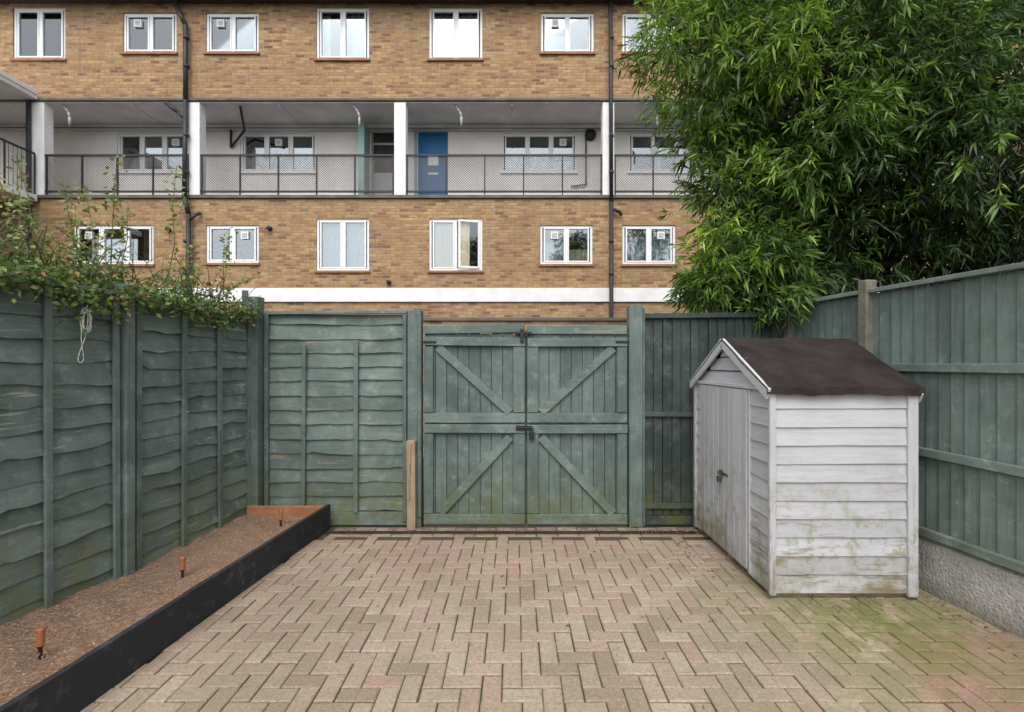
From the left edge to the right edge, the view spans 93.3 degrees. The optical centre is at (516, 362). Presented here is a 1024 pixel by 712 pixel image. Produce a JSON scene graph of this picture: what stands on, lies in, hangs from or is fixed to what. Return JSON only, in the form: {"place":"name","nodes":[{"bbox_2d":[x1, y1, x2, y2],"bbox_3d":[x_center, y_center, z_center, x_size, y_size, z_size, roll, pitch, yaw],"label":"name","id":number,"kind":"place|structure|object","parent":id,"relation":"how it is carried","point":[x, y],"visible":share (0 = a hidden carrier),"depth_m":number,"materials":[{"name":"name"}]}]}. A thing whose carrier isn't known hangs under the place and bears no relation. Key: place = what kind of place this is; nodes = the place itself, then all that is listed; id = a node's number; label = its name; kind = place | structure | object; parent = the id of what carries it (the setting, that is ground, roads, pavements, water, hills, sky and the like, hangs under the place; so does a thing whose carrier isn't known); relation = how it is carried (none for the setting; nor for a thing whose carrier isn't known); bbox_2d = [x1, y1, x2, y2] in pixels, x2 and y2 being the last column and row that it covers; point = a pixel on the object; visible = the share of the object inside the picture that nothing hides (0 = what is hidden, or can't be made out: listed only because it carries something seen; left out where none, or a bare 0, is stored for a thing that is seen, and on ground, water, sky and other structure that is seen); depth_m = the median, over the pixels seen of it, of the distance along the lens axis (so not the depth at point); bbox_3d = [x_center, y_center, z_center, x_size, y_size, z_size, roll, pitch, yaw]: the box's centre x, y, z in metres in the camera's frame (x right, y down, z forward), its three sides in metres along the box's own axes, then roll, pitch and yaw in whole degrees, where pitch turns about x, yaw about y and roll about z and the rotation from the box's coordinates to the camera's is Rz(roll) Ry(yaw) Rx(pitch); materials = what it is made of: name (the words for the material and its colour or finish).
{"place":"outdoors","nodes":[
{"label":"outdoors","id":0,"kind":"place"},
{"bbox_2d":[0,69,37,201],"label":"gallery wing","id":1,"kind":"structure","parent":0,"point":[11,87],"depth_m":11.54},
{"bbox_2d":[187,321,626,457],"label":"wall","id":2,"kind":"structure","parent":0,"point":[580,323],"depth_m":8.50,"materials":[{"name":"brick"}]},
{"bbox_2d":[423,318,708,320],"bbox_3d":[0.000,-0.762,8.610,18.000,0.055,0.300,0,0,0],"label":"coping","id":3,"kind":"object","parent":2,"relation":"on","point":[524,319],"visible":0.15,"depth_m":8.46,"materials":[{"name":"wood"}]},
{"bbox_2d":[154,458,694,526],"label":"ground","id":4,"kind":"structure","parent":0,"point":[385,510],"depth_m":5.00,"materials":[{"name":"brown soil"}]},
{"bbox_2d":[0,273,251,623],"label":"green lap panel fence","id":5,"kind":"object","parent":4,"relation":"on","point":[104,438],"visible":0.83,"depth_m":3.39,"materials":[{"name":"paint"}]},
{"bbox_2d":[77,305,91,362],"bbox_3d":[-2.822,-0.189,3.155,0.029,0.383,0.106,0,0,0],"label":"hanging white cord","id":6,"kind":"object","parent":5,"relation":"hanging from","point":[89,320],"visible":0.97,"depth_m":3.15,"materials":[{"name":"fabric"}]},
{"bbox_2d":[0,152,268,337],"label":"climbing rose shrub","id":7,"kind":"object","parent":5,"relation":"on","point":[38,270],"visible":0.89,"depth_m":3.50,"materials":[{"name":"green plant"}]},
{"bbox_2d":[645,312,786,524],"bbox_3d":[2.078,0.565,4.920,1.556,2.160,0.080,0,0,0],"label":"vertical board fence","id":8,"kind":"object","parent":4,"relation":"on","point":[679,347],"visible":0.45,"depth_m":4.92,"materials":[{"name":"green wood"}]},
{"bbox_2d":[0,0,1023,317],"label":"brick apartment block","id":9,"kind":"structure","parent":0,"point":[462,158],"depth_m":12.00,"materials":[{"name":"brown brick"}]},
{"bbox_2d":[20,13,779,259],"bbox_3d":[-2.795,-5.555,12.578,19.150,6.350,1.366,0,0,0],"label":"window glass","id":10,"kind":"structure","parent":9,"relation":"in","point":[28,21],"depth_m":12.06,"materials":[{"name":"grey glass"}]},
{"bbox_2d":[358,122,447,194],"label":"gallery doors","id":11,"kind":"structure","parent":9,"relation":"in","point":[428,142],"depth_m":13.25,"materials":[{"name":"blue paint"}]},
{"bbox_2d":[14,9,792,269],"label":"window frames","id":12,"kind":"structure","parent":9,"relation":"in","point":[138,23],"depth_m":12.03,"materials":[{"name":"white plastic"}]},
{"bbox_2d":[80,527,1023,711],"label":"block paving driveway","id":13,"kind":"structure","parent":0,"point":[326,632],"depth_m":2.88,"materials":[{"name":"beige brick"}]},
{"bbox_2d":[0,504,329,711],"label":"raised planter bed","id":14,"kind":"object","parent":13,"relation":"on","point":[102,638],"visible":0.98,"depth_m":2.94,"materials":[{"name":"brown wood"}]},
{"bbox_2d":[35,625,46,659],"bbox_3d":[-2.456,1.458,2.500,0.046,0.184,0.046,0,0,0],"label":"garden spike light","id":15,"kind":"object","parent":14,"relation":"on","point":[40,631],"visible":0.93,"depth_m":2.49,"materials":[{"name":"orange metal"}]},
{"bbox_2d":[179,555,186,577],"bbox_3d":[-2.356,1.458,3.420,0.046,0.184,0.046,0,0,0],"label":"garden spike light","id":16,"kind":"object","parent":14,"relation":"on","point":[182,558],"visible":0.93,"depth_m":3.41,"materials":[{"name":"orange metal"}]},
{"bbox_2d":[279,509,283,526],"bbox_3d":[-2.186,1.458,4.500,0.046,0.184,0.046,0,0,0],"label":"garden spike light","id":17,"kind":"object","parent":14,"relation":"on","point":[281,515],"visible":0.93,"depth_m":4.49,"materials":[{"name":"orange metal"}]},
{"bbox_2d":[242,290,407,524],"bbox_3d":[-1.910,0.465,4.863,1.620,2.370,0.137,0,0,0],"label":"green lap fence panel","id":18,"kind":"object","parent":13,"relation":"on","point":[329,407],"visible":0.94,"depth_m":4.91,"materials":[{"name":"paint"}]},
{"bbox_2d":[406,440,416,529],"bbox_3d":[-1.038,1.210,4.793,0.090,0.880,0.088,0,0,0],"label":"short timber post","id":19,"kind":"object","parent":13,"relation":"on","point":[411,476],"visible":1,"depth_m":4.76,"materials":[{"name":"brown wood"}]},
{"bbox_2d":[325,531,696,534],"bbox_3d":[-0.050,1.655,4.711,3.600,0.013,0.078,0,0,0],"label":"linear drain grate","id":20,"kind":"object","parent":13,"relation":"on","point":[493,532],"visible":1,"depth_m":4.71,"materials":[{"name":"metal"}]},
{"bbox_2d":[408,305,644,526],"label":"double timber gate","id":21,"kind":"structure","parent":13,"relation":"on","point":[528,428],"depth_m":4.88,"materials":[{"name":"green paint"}]},
{"bbox_2d":[269,527,1022,708],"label":"fallen leaves","id":22,"kind":"object","parent":13,"relation":"on","point":[912,665],"visible":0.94,"depth_m":3.35,"materials":[{"name":"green plant"}]},
{"bbox_2d":[689,338,924,597],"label":"white garden shed","id":23,"kind":"structure","parent":13,"relation":"on","point":[805,466],"depth_m":3.38,"materials":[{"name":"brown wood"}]},
{"bbox_2d":[701,384,747,568],"bbox_3d":[1.772,0.892,4.160,0.021,1.375,0.914,0,0,0],"label":"door","id":24,"kind":"structure","parent":23,"relation":"in","point":[724,410],"depth_m":4.05,"materials":[{"name":"white wood"}]},
{"bbox_2d":[784,262,1023,638],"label":"green board fence","id":25,"kind":"object","parent":13,"relation":"on","point":[955,350],"visible":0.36,"depth_m":3.25,"materials":[{"name":"paint"}]},
{"bbox_2d":[611,0,1023,334],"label":"bamboo tree","id":26,"kind":"object","parent":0,"point":[917,98],"visible":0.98,"depth_m":4.72,"materials":[{"name":"green plant"}]}
]}

